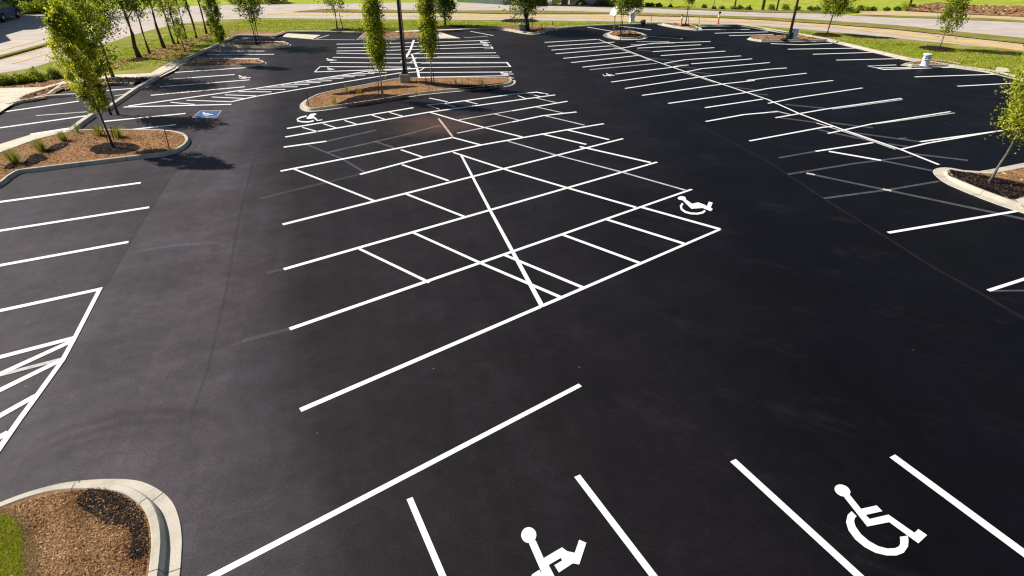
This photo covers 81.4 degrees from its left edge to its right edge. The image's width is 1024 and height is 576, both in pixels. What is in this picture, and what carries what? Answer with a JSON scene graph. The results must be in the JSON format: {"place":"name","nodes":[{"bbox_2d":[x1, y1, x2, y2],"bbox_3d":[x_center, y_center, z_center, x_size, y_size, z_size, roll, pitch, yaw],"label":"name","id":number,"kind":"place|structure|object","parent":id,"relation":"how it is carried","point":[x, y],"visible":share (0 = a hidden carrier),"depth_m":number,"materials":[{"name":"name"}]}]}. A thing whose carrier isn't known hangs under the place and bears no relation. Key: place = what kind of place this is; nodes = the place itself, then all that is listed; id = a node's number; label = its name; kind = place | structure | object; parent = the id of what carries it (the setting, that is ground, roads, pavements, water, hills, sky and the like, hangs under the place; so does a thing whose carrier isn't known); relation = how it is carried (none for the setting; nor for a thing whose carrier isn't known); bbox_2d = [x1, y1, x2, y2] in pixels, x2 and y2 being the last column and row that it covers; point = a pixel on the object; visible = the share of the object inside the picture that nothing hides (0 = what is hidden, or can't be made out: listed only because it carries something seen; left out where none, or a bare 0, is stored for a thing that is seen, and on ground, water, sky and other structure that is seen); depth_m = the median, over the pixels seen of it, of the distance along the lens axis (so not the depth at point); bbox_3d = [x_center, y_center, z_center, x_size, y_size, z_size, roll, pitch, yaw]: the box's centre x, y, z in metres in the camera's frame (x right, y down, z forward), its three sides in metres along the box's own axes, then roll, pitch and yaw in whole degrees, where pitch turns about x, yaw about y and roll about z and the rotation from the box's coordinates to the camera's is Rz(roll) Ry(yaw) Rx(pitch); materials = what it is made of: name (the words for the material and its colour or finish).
{"place":"outdoors","nodes":[
{"label":"outdoors","id":0,"kind":"place"},
{"bbox_2d":[0,479,182,575],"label":"planting island","id":1,"kind":"structure","parent":0,"point":[111,527],"depth_m":10.76,"materials":[{"name":"wood"}]},
{"bbox_2d":[0,129,189,186],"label":"planting island","id":2,"kind":"structure","parent":0,"point":[84,147],"depth_m":28.44,"materials":[{"name":"wood"}]},
{"bbox_2d":[0,145,34,164],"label":"grass tuft","id":3,"kind":"object","parent":2,"relation":"on","point":[11,158],"visible":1,"depth_m":26.79,"materials":[{"name":"green plant"}]},
{"bbox_2d":[29,137,53,151],"bbox_3d":[-22.474,-6.794,28.142,1.717,0.745,1.608,12,34,19],"label":"grass tuft","id":4,"kind":"object","parent":2,"relation":"on","point":[40,145],"visible":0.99,"depth_m":28.17,"materials":[{"name":"green plant"}]},
{"bbox_2d":[51,130,78,141],"bbox_3d":[-22.098,-7.689,29.723,1.765,0.607,2.229,-10,33,-16],"label":"grass tuft","id":5,"kind":"object","parent":2,"relation":"on","point":[61,136],"visible":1,"depth_m":29.52,"materials":[{"name":"green plant"}]},
{"bbox_2d":[68,123,79,133],"bbox_3d":[-22.573,-8.328,30.690,1.522,0.677,1.033,16,35,24],"label":"grass tuft","id":6,"kind":"object","parent":2,"relation":"on","point":[76,128],"visible":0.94,"depth_m":30.64,"materials":[{"name":"green plant"}]},
{"bbox_2d":[36,0,114,147],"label":"tree","id":7,"kind":"object","parent":2,"relation":"on","point":[57,15],"visible":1,"depth_m":26.32,"materials":[{"name":"green leaf"},{"name":"bark"}]},
{"bbox_2d":[82,123,109,136],"bbox_3d":[-21.047,-7.991,30.152,1.890,0.670,1.938,-18,36,-26],"label":"grass tuft","id":8,"kind":"object","parent":2,"relation":"on","point":[97,129],"visible":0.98,"depth_m":30.25,"materials":[{"name":"green plant"}]},
{"bbox_2d":[101,127,126,137],"bbox_3d":[-19.867,-7.893,30.018,1.801,0.644,1.671,0,32,0],"label":"grass tuft","id":9,"kind":"object","parent":2,"relation":"on","point":[116,133],"visible":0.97,"depth_m":30.04,"materials":[{"name":"green plant"}]},
{"bbox_2d":[0,59,189,111],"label":"pavement","id":10,"kind":"structure","parent":0,"point":[7,95],"depth_m":39.00,"materials":[{"name":"concrete"}]},
{"bbox_2d":[357,31,419,39],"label":"planting island","id":11,"kind":"structure","parent":0,"point":[396,35],"depth_m":56.45,"materials":[{"name":"wood"}]},
{"bbox_2d":[0,24,1023,575],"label":"parking lot","id":12,"kind":"structure","parent":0,"point":[714,300],"depth_m":16.91,"materials":[{"name":"black asphalt"}]},
{"bbox_2d":[0,129,66,150],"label":"pavement","id":13,"kind":"structure","parent":12,"relation":"on","point":[11,143],"depth_m":30.28,"materials":[{"name":"concrete"}]},
{"bbox_2d":[14,83,62,99],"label":"planting island","id":14,"kind":"structure","parent":12,"relation":"on","point":[37,93],"depth_m":37.97,"materials":[{"name":"concrete"}]},
{"bbox_2d":[5,93,77,105],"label":"kerb","id":15,"kind":"structure","parent":12,"relation":"on","point":[56,96],"depth_m":37.20,"materials":[{"name":"concrete"}]},
{"bbox_2d":[37,0,120,114],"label":"tree","id":16,"kind":"object","parent":12,"relation":"on","point":[98,30],"visible":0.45,"depth_m":31.82,"materials":[{"name":"green plant"}]},
{"bbox_2d":[66,113,95,130],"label":"kerb","id":17,"kind":"structure","parent":12,"relation":"on","point":[85,120],"depth_m":32.54,"materials":[{"name":"concrete"}]},
{"bbox_2d":[50,82,134,90],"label":"kerb","id":18,"kind":"structure","parent":12,"relation":"on","point":[130,83],"depth_m":40.29,"materials":[{"name":"concrete"}]},
{"bbox_2d":[106,67,174,110],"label":"kerb","id":19,"kind":"structure","parent":12,"relation":"on","point":[126,95],"depth_m":38.98,"materials":[{"name":"concrete"}]},
{"bbox_2d":[172,45,216,67],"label":"kerb","id":20,"kind":"structure","parent":12,"relation":"on","point":[195,54],"depth_m":48.91,"materials":[{"name":"concrete"}]},
{"bbox_2d":[176,59,266,69],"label":"planting island","id":21,"kind":"structure","parent":12,"relation":"on","point":[209,64],"depth_m":45.47,"materials":[{"name":"concrete"}]},
{"bbox_2d":[200,0,226,62],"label":"tree","id":22,"kind":"object","parent":21,"relation":"on","point":[215,28],"visible":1,"depth_m":44.22,"materials":[{"name":"green plant"}]},
{"bbox_2d":[222,41,290,47],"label":"planting island","id":23,"kind":"structure","parent":12,"relation":"on","point":[263,44],"depth_m":52.70,"materials":[{"name":"concrete"}]},
{"bbox_2d":[229,0,270,44],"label":"tree","id":24,"kind":"object","parent":23,"relation":"on","point":[250,9],"visible":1,"depth_m":50.90,"materials":[{"name":"green plant"}]},
{"bbox_2d":[214,30,362,46],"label":"kerb","id":25,"kind":"structure","parent":12,"relation":"on","point":[300,31],"depth_m":58.62,"materials":[{"name":"concrete"}]},
{"bbox_2d":[283,33,319,38],"bbox_3d":[-20.468,-24.177,57.198,4.469,0.001,2.353,9,33,14],"label":"concrete pad","id":26,"kind":"object","parent":12,"relation":"on","point":[306,36],"visible":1,"depth_m":57.05,"materials":[{"name":"beige concrete"}]},
{"bbox_2d":[300,77,515,111],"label":"planting island","id":27,"kind":"structure","parent":12,"relation":"on","point":[394,89],"depth_m":38.66,"materials":[{"name":"wood"}]},
{"bbox_2d":[358,0,392,97],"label":"tree","id":28,"kind":"object","parent":27,"relation":"on","point":[373,24],"visible":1,"depth_m":34.63,"materials":[{"name":"green leaf"},{"name":"bark"}]},
{"bbox_2d":[399,0,406,70],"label":"lamp post","id":29,"kind":"object","parent":27,"relation":"on","point":[403,35],"visible":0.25,"depth_m":39.99,"materials":[{"name":"brown metal"}]},
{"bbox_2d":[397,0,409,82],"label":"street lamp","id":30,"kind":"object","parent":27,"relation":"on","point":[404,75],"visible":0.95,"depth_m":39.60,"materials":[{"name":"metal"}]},
{"bbox_2d":[413,0,442,84],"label":"tree","id":31,"kind":"object","parent":27,"relation":"on","point":[428,32],"visible":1,"depth_m":37.95,"materials":[{"name":"green plant"}]},
{"bbox_2d":[438,33,457,37],"bbox_3d":[-6.175,-24.431,57.609,2.688,0.001,3.595,0,32,0],"label":"concrete pad","id":32,"kind":"object","parent":12,"relation":"on","point":[442,35],"visible":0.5,"depth_m":57.05,"materials":[{"name":"beige concrete"}]},
{"bbox_2d":[437,27,498,31],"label":"kerb","id":33,"kind":"structure","parent":12,"relation":"on","point":[467,29],"depth_m":60.40,"materials":[{"name":"concrete"}]},
{"bbox_2d":[396,29,461,31],"bbox_3d":[-8.262,-25.697,59.382,6.684,0.001,0.756,-8,33,-12],"label":"concrete pad","id":34,"kind":"object","parent":33,"relation":"on","point":[438,29],"visible":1,"depth_m":59.76,"materials":[{"name":"beige concrete"}]},
{"bbox_2d":[495,25,557,34],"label":"planting island","id":35,"kind":"structure","parent":12,"relation":"on","point":[534,30],"depth_m":60.17,"materials":[{"name":"concrete"}]},
{"bbox_2d":[519,23,525,30],"bbox_3d":[1.014,-26.038,59.462,0.680,0.605,0.560,0,32,0],"label":"utility box","id":36,"kind":"object","parent":35,"relation":"on","point":[522,27],"visible":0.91,"depth_m":59.25,"materials":[{"name":"metal"}]},
{"bbox_2d":[498,0,553,30],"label":"tree","id":37,"kind":"object","parent":35,"relation":"on","point":[527,9],"visible":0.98,"depth_m":58.42,"materials":[{"name":"green plant"}]},
{"bbox_2d":[557,22,657,28],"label":"kerb","id":38,"kind":"structure","parent":12,"relation":"on","point":[605,25],"depth_m":62.69,"materials":[{"name":"concrete"}]},
{"bbox_2d":[603,31,647,39],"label":"planting island","id":39,"kind":"structure","parent":12,"relation":"on","point":[627,35],"depth_m":56.83,"materials":[{"name":"concrete"}]},
{"bbox_2d":[610,7,617,32],"bbox_3d":[9.881,-25.741,57.256,0.797,2.569,0.951,-21,38,-30],"label":"sign","id":40,"kind":"object","parent":39,"relation":"on","point":[613,11],"visible":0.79,"depth_m":56.95,"materials":[{"name":"grey metal"}]},
{"bbox_2d":[612,0,636,33],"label":"tree","id":41,"kind":"object","parent":39,"relation":"on","point":[620,7],"visible":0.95,"depth_m":56.31,"materials":[{"name":"green plant"}]},
{"bbox_2d":[625,0,645,32],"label":"tree","id":42,"kind":"object","parent":39,"relation":"on","point":[639,6],"visible":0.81,"depth_m":56.60,"materials":[{"name":"green plant"}]},
{"bbox_2d":[657,23,701,29],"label":"planting island","id":43,"kind":"structure","parent":12,"relation":"on","point":[677,26],"depth_m":61.71,"materials":[{"name":"concrete"}]},
{"bbox_2d":[683,0,698,23],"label":"tree","id":44,"kind":"object","parent":43,"relation":"on","point":[688,2],"visible":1,"depth_m":61.55,"materials":[{"name":"green plant"}]},
{"bbox_2d":[747,35,826,41],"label":"planting island","id":45,"kind":"structure","parent":12,"relation":"on","point":[777,38],"depth_m":55.26,"materials":[{"name":"concrete"}]},
{"bbox_2d":[786,0,798,39],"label":"street lamp","id":46,"kind":"object","parent":45,"relation":"on","point":[789,34],"visible":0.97,"depth_m":54.39,"materials":[{"name":"black metal"}]},
{"bbox_2d":[792,28,799,39],"bbox_3d":[26.066,-23.447,54.966,0.684,0.972,0.684,0,32,0],"label":"hydrant","id":47,"kind":"object","parent":45,"relation":"on","point":[795,31],"visible":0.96,"depth_m":54.70,"materials":[{"name":"metal"}]},
{"bbox_2d":[699,24,1022,80],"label":"kerb","id":48,"kind":"structure","parent":12,"relation":"on","point":[890,54],"depth_m":50.40,"materials":[{"name":"concrete"}]},
{"bbox_2d":[995,67,1009,71],"bbox_3d":[36.003,-15.987,43.660,0.893,0.001,2.001,23,39,33],"label":"concrete pad","id":49,"kind":"object","parent":48,"relation":"on","point":[1002,70],"visible":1,"depth_m":43.77,"materials":[{"name":"beige concrete"}]},
{"bbox_2d":[902,60,959,66],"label":"planting island","id":50,"kind":"structure","parent":12,"relation":"on","point":[918,63],"depth_m":45.63,"materials":[{"name":"concrete"}]},
{"bbox_2d":[919,53,932,66],"bbox_3d":[31.255,-17.223,44.953,0.634,0.904,0.634,0,32,0],"label":"hydrant","id":51,"kind":"object","parent":50,"relation":"on","point":[926,58],"visible":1,"depth_m":44.80,"materials":[{"name":"metal"}]},
{"bbox_2d":[933,163,1023,213],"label":"planting island","id":52,"kind":"structure","parent":12,"relation":"on","point":[1005,188],"depth_m":24.93,"materials":[{"name":"concrete"}]},
{"bbox_2d":[984,44,1023,182],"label":"tree","id":53,"kind":"object","parent":52,"relation":"on","point":[1018,110],"visible":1,"depth_m":23.45,"materials":[{"name":"green plant"}]},
{"bbox_2d":[0,2,1023,72],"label":"road","id":54,"kind":"structure","parent":0,"point":[22,32],"depth_m":66.37,"materials":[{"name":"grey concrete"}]},
{"bbox_2d":[0,1,20,21],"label":"parked car","id":55,"kind":"object","parent":54,"relation":"on","point":[6,10],"visible":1,"depth_m":65.94,"materials":[{"name":"blue metal"}]},
{"bbox_2d":[0,42,52,58],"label":"median kerb","id":56,"kind":"structure","parent":54,"relation":"on","point":[22,50],"depth_m":50.28,"materials":[{"name":"beige concrete"}]},
{"bbox_2d":[854,15,1023,21],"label":"grass strip","id":57,"kind":"object","parent":54,"relation":"on","point":[992,19],"depth_m":67.51,"materials":[{"name":"green plant"}]},
{"bbox_2d":[0,18,1023,87],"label":"grass verge","id":58,"kind":"object","parent":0,"point":[126,42],"depth_m":54.20,"materials":[{"name":"green plant"}]},
{"bbox_2d":[0,78,66,87],"bbox_3d":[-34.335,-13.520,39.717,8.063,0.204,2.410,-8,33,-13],"label":"mulch bed","id":59,"kind":"object","parent":58,"relation":"on","point":[44,83],"visible":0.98,"depth_m":39.96,"materials":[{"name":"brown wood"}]},
{"bbox_2d":[0,73,14,84],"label":"shrub","id":60,"kind":"object","parent":59,"relation":"on","point":[5,79],"visible":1,"depth_m":39.73,"materials":[{"name":"green plant"}]},
{"bbox_2d":[10,72,27,83],"bbox_3d":[-33.252,-14.198,40.225,1.096,0.735,1.107,0,32,0],"label":"shrub","id":61,"kind":"object","parent":59,"relation":"on","point":[18,78],"visible":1,"depth_m":40.05,"materials":[{"name":"green plant"}]},
{"bbox_2d":[23,66,46,81],"bbox_3d":[-32.702,-14.649,40.715,1.386,0.988,1.360,0,32,0],"label":"shrub","id":62,"kind":"object","parent":59,"relation":"on","point":[31,76],"visible":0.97,"depth_m":40.57,"materials":[{"name":"green plant"}]},
{"bbox_2d":[45,66,62,78],"bbox_3d":[-31.958,-15.006,41.412,1.215,0.862,1.215,0,32,0],"label":"shrub","id":63,"kind":"object","parent":58,"relation":"on","point":[52,73],"visible":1,"depth_m":41.32,"materials":[{"name":"green plant"}]},
{"bbox_2d":[15,78,113,102],"bbox_3d":[-29.399,-13.046,38.921,2.881,0.196,7.250,15,35,23],"label":"mulch bed","id":64,"kind":"object","parent":58,"relation":"on","point":[58,89],"visible":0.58,"depth_m":38.88,"materials":[{"name":"brown wood"}]},
{"bbox_2d":[57,0,126,76],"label":"tree","id":65,"kind":"object","parent":58,"relation":"on","point":[112,24],"visible":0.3,"depth_m":40.21,"materials":[{"name":"green plant"}]},
{"bbox_2d":[108,76,151,83],"bbox_3d":[-26.407,-14.324,41.005,3.247,0.176,2.133,-6,32,-10],"label":"mulch bed","id":66,"kind":"object","parent":58,"relation":"on","point":[122,80],"visible":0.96,"depth_m":41.07,"materials":[{"name":"brown soil"}]},
{"bbox_2d":[112,35,210,68],"bbox_3d":[-28.619,-20.223,50.567,4.902,0.251,15.362,0,32,0],"label":"mulch bed","id":67,"kind":"object","parent":58,"relation":"on","point":[179,49],"visible":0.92,"depth_m":49.94,"materials":[{"name":"brown wood"}]},
{"bbox_2d":[103,0,151,57],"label":"tree","id":68,"kind":"object","parent":67,"relation":"on","point":[127,18],"visible":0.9,"depth_m":45.84,"materials":[{"name":"green plant"}]},
{"bbox_2d":[114,0,157,53],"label":"tree","id":69,"kind":"object","parent":67,"relation":"on","point":[148,49],"visible":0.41,"depth_m":47.63,"materials":[{"name":"green plant"}]},
{"bbox_2d":[129,57,148,61],"bbox_3d":[-29.402,-18.065,47.010,1.566,0.155,1.509,0,32,0],"label":"mulch ring","id":70,"kind":"object","parent":67,"relation":"on","point":[140,58],"visible":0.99,"depth_m":46.76,"materials":[{"name":"brown soil"}]},
{"bbox_2d":[138,0,166,47],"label":"tree","id":71,"kind":"object","parent":67,"relation":"on","point":[159,34],"visible":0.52,"depth_m":50.27,"materials":[{"name":"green plant"}]},
{"bbox_2d":[149,0,183,43],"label":"tree","id":72,"kind":"object","parent":67,"relation":"on","point":[170,9],"visible":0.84,"depth_m":51.55,"materials":[{"name":"green plant"}]},
{"bbox_2d":[185,0,199,37],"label":"tree","id":73,"kind":"object","parent":67,"relation":"on","point":[193,25],"visible":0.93,"depth_m":54.66,"materials":[{"name":"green plant"}]},
{"bbox_2d":[165,12,188,51],"bbox_3d":[-27.359,-20.948,48.956,1.644,3.131,1.681,10,33,16],"label":"tree","id":74,"kind":"object","parent":58,"relation":"on","point":[178,22],"visible":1,"depth_m":48.59,"materials":[{"name":"green plant"}]},
{"bbox_2d":[163,0,190,38],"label":"tree","id":75,"kind":"object","parent":58,"relation":"on","point":[185,5],"visible":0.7,"depth_m":53.90,"materials":[{"name":"green plant"}]},
{"bbox_2d":[194,0,207,33],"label":"tree","id":76,"kind":"object","parent":58,"relation":"on","point":[206,32],"visible":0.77,"depth_m":56.24,"materials":[{"name":"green plant"}]},
{"bbox_2d":[226,30,255,36],"bbox_3d":[-26.302,-24.772,57.970,3.006,0.001,5.249,-13,34,-21],"label":"mulch bed","id":77,"kind":"object","parent":58,"relation":"on","point":[241,32],"visible":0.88,"depth_m":58.45,"materials":[{"name":"brown wood"}]},
{"bbox_2d":[255,32,285,36],"bbox_3d":[-23.747,-24.598,57.679,3.160,0.001,3.048,0,32,0],"label":"mulch bed","id":78,"kind":"object","parent":58,"relation":"on","point":[268,33],"visible":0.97,"depth_m":57.90,"materials":[{"name":"brown wood"}]},
{"bbox_2d":[314,0,348,27],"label":"tree","id":79,"kind":"object","parent":58,"relation":"on","point":[332,5],"visible":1,"depth_m":59.70,"materials":[{"name":"green plant"}]},
{"bbox_2d":[331,28,351,30],"bbox_3d":[-17.129,-25.864,59.636,2.306,0.154,2.327,0,32,0],"label":"mulch ring","id":80,"kind":"object","parent":58,"relation":"on","point":[340,29],"visible":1,"depth_m":59.34,"materials":[{"name":"brown soil"}]},
{"bbox_2d":[437,25,465,28],"bbox_3d":[-6.434,-26.852,61.237,3.600,0.155,2.953,0,32,0],"label":"mulch ring","id":81,"kind":"object","parent":58,"relation":"on","point":[450,27],"visible":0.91,"depth_m":60.92,"materials":[{"name":"brown soil"}]},
{"bbox_2d":[435,0,459,24],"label":"tree","id":82,"kind":"object","parent":81,"relation":"on","point":[448,6],"visible":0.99,"depth_m":61.20,"materials":[{"name":"green plant"}]},
{"bbox_2d":[500,18,538,22],"bbox_3d":[0.853,-29.368,65.310,4.313,0.155,2.987,0,32,0],"label":"mulch ring","id":83,"kind":"object","parent":58,"relation":"on","point":[514,21],"visible":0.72,"depth_m":64.82,"materials":[{"name":"brown soil"}]},
{"bbox_2d":[629,12,635,21],"bbox_3d":[12.995,-29.267,64.418,0.706,1.001,0.706,0,32,0],"label":"hydrant","id":84,"kind":"object","parent":58,"relation":"on","point":[633,17],"visible":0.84,"depth_m":64.21,"materials":[{"name":"metal"}]},
{"bbox_2d":[813,32,841,37],"bbox_3d":[30.217,-24.314,57.128,2.760,0.154,2.802,0,32,0],"label":"mulch ring","id":85,"kind":"object","parent":58,"relation":"on","point":[827,34],"visible":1,"depth_m":56.72,"materials":[{"name":"brown soil"}]},
{"bbox_2d":[816,0,859,32],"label":"tree","id":86,"kind":"object","parent":85,"relation":"on","point":[840,5],"visible":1,"depth_m":55.99,"materials":[{"name":"green plant"}]},
{"bbox_2d":[919,45,957,51],"bbox_3d":[36.489,-20.537,51.012,3.021,0.155,2.999,0,32,0],"label":"mulch ring","id":87,"kind":"object","parent":58,"relation":"on","point":[935,48],"visible":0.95,"depth_m":50.57,"materials":[{"name":"brown soil"}]},
{"bbox_2d":[930,0,971,47],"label":"tree","id":88,"kind":"object","parent":87,"relation":"on","point":[956,8],"visible":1,"depth_m":49.34,"materials":[{"name":"green plant"}]},
{"bbox_2d":[9,0,1023,24],"bbox_3d":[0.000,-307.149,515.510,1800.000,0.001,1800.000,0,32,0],"label":"ground","id":89,"kind":"structure","parent":0,"point":[805,4],"depth_m":80.23,"materials":[{"name":"green plant"}]},
{"bbox_2d":[456,0,516,4],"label":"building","id":90,"kind":"structure","parent":89,"relation":"on","point":[487,1],"depth_m":80.04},
{"bbox_2d":[561,0,641,5],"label":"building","id":91,"kind":"structure","parent":89,"relation":"on","point":[592,2],"depth_m":78.97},
{"bbox_2d":[907,2,1023,15],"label":"mulch bed","id":92,"kind":"object","parent":89,"relation":"on","point":[984,9],"visible":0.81,"depth_m":73.99,"materials":[{"name":"brown wood"}]},
{"bbox_2d":[900,1,909,9],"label":"shrub","id":93,"kind":"object","parent":92,"relation":"on","point":[905,6],"visible":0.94,"depth_m":73.99,"materials":[{"name":"yellow plant"}]},
{"label":"mulch bed","id":94,"kind":"structure","parent":89,"relation":"on","visible":0},
{"bbox_2d":[2,0,34,6],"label":"shrub","id":95,"kind":"object","parent":94,"relation":"on","point":[11,3],"visible":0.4,"depth_m":73.56,"materials":[{"name":"green plant"}]},
{"bbox_2d":[16,0,41,13],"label":"shrub","id":96,"kind":"object","parent":94,"relation":"on","point":[25,8],"visible":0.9,"depth_m":71.01,"materials":[{"name":"green plant"}]},
{"bbox_2d":[29,0,46,11],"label":"shrub","id":97,"kind":"object","parent":94,"relation":"on","point":[38,5],"visible":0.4,"depth_m":71.60,"materials":[{"name":"green plant"}]},
{"bbox_2d":[39,4,50,12],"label":"shrub","id":98,"kind":"object","parent":94,"relation":"on","point":[43,10],"visible":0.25,"depth_m":71.17,"materials":[{"name":"green plant"}]},
{"bbox_2d":[528,4,633,6],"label":"mulch bed","id":99,"kind":"object","parent":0,"point":[591,5],"visible":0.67,"depth_m":77.62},
{"bbox_2d":[576,0,586,4],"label":"shrub","id":100,"kind":"object","parent":99,"relation":"on","point":[581,2],"visible":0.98,"depth_m":78.06,"materials":[{"name":"green plant"}]},
{"bbox_2d":[601,0,608,5],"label":"shrub","id":101,"kind":"object","parent":99,"relation":"on","point":[605,2],"visible":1,"depth_m":77.61,"materials":[{"name":"green plant"}]},
{"bbox_2d":[292,9,1023,42],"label":"median strip","id":102,"kind":"object","parent":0,"point":[986,36],"visible":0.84,"depth_m":66.55,"materials":[{"name":"green plant"}]},
{"bbox_2d":[666,7,851,12],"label":"mulch bed","id":103,"kind":"object","parent":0,"point":[789,11],"visible":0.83,"depth_m":73.32,"materials":[{"name":"brown wood"}]},
{"bbox_2d":[859,11,1023,19],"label":"side road","id":104,"kind":"structure","parent":0,"point":[902,13],"depth_m":70.52,"materials":[{"name":"beige concrete"}]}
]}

